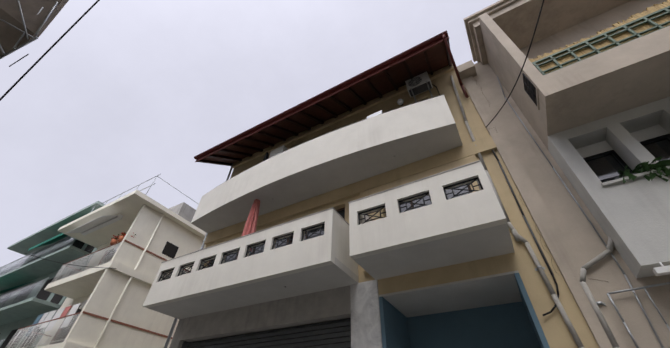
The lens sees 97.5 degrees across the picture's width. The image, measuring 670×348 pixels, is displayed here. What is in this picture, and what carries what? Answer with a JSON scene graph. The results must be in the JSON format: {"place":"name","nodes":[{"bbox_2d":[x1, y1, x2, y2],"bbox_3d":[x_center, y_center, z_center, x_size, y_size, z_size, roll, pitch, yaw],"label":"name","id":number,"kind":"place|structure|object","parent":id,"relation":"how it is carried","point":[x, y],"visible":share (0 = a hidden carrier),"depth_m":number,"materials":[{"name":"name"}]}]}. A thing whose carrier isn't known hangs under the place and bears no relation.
{"place":"outdoors","nodes":[
{"label":"outdoors","id":0,"kind":"place"},
{"bbox_2d":[0,201,104,347],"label":"green building","id":1,"kind":"structure","parent":0,"point":[26,299],"depth_m":18.20,"materials":[{"name":"clear concrete"}]},
{"bbox_2d":[0,0,115,268],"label":"overhead cables","id":2,"kind":"object","parent":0,"point":[50,48],"visible":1,"depth_m":6.23,"materials":[{"name":"black rubber"}]},
{"bbox_2d":[6,174,205,347],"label":"white building","id":3,"kind":"structure","parent":0,"point":[102,307],"depth_m":13.19,"materials":[{"name":"white paint"}]},
{"bbox_2d":[110,232,135,244],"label":"flower pots","id":4,"kind":"object","parent":3,"relation":"on","point":[115,239],"visible":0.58,"depth_m":13.31,"materials":[{"name":"ceramic"}]},
{"bbox_2d":[0,0,499,274],"label":"sky","id":5,"kind":"structure","parent":0,"point":[136,90],"materials":[{"name":"white"}]},
{"bbox_2d":[164,99,403,347],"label":"building fittings","id":6,"kind":"object","parent":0,"point":[400,101],"visible":0.4,"depth_m":9.83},
{"bbox_3d":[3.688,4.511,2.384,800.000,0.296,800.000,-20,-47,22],"label":"ground","id":7,"kind":"structure","parent":0,"visible":0},
{"bbox_2d":[0,0,68,66],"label":"opposite building","id":8,"kind":"structure","parent":7,"relation":"on","point":[23,23],"depth_m":4.15,"materials":[{"name":"grey concrete"}]},
{"bbox_2d":[169,64,598,347],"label":"building","id":9,"kind":"structure","parent":7,"relation":"on","point":[504,301],"depth_m":6.61,"materials":[{"name":"concrete"}]},
{"bbox_2d":[142,207,358,318],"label":"balcony","id":10,"kind":"structure","parent":9,"relation":"attached to","point":[299,265],"depth_m":7.21,"materials":[{"name":"white concrete"}]},
{"bbox_2d":[242,199,259,251],"bbox_3d":[-2.538,1.751,8.680,0.452,3.260,0.464,-20,-47,22],"label":"curtain","id":11,"kind":"object","parent":10,"relation":"on","point":[250,224],"visible":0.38,"depth_m":8.90,"materials":[{"name":"fabric"}]},
{"bbox_2d":[181,318,350,347],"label":"roller shutter","id":12,"kind":"object","parent":9,"relation":"attached to","point":[333,334],"visible":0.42,"depth_m":7.01,"materials":[{"name":"metal"}]},
{"bbox_2d":[191,94,462,232],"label":"balcony","id":13,"kind":"structure","parent":9,"relation":"attached to","point":[376,143],"depth_m":8.47,"materials":[{"name":"white concrete"}]},
{"bbox_2d":[263,145,287,160],"bbox_3d":[-2.404,-0.004,10.668,1.092,2.502,0.450,-20,-47,22],"label":"balcony clutter","id":14,"kind":"object","parent":13,"relation":"attached to","point":[278,150],"visible":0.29,"depth_m":11.23,"materials":[{"name":"plastic"}]},
{"bbox_2d":[194,30,468,165],"bbox_3d":[-0.256,-1.776,12.078,10.220,3.935,4.270,-20,-47,22],"label":"roof eave","id":15,"kind":"object","parent":9,"relation":"attached to","point":[429,56],"visible":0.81,"depth_m":10.25,"materials":[{"name":"brown wood"}]},
{"bbox_2d":[207,183,471,267],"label":"windows","id":16,"kind":"structure","parent":9,"relation":"attached to","point":[341,211],"depth_m":8.58,"materials":[{"name":"glass"}]},
{"bbox_2d":[405,71,439,101],"bbox_3d":[2.865,-2.557,9.420,0.894,1.780,0.450,-20,-47,22],"label":"air conditioner","id":17,"kind":"object","parent":9,"relation":"attached to","point":[418,84],"visible":1,"depth_m":9.65,"materials":[{"name":"metal"}]},
{"bbox_2d":[348,160,514,279],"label":"balcony","id":18,"kind":"structure","parent":9,"relation":"attached to","point":[442,230],"depth_m":5.61,"materials":[{"name":"white concrete"}]},
{"bbox_2d":[457,0,669,347],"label":"building","id":19,"kind":"structure","parent":7,"relation":"on","point":[589,99],"depth_m":5.48,"materials":[{"name":"beige paint"}]},
{"bbox_2d":[476,81,605,281],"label":"damaged wall","id":20,"kind":"structure","parent":19,"relation":"attached to","point":[535,226],"depth_m":5.44,"materials":[{"name":"beige paint"}]},
{"bbox_2d":[450,0,669,347],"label":"wall pipes","id":21,"kind":"object","parent":19,"relation":"attached to","point":[657,271],"depth_m":4.78,"materials":[{"name":"grey plastic"}]},
{"bbox_2d":[614,156,669,182],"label":"plant","id":22,"kind":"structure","parent":19,"relation":"attached to","point":[659,166],"depth_m":4.76,"materials":[{"name":"green plant"}]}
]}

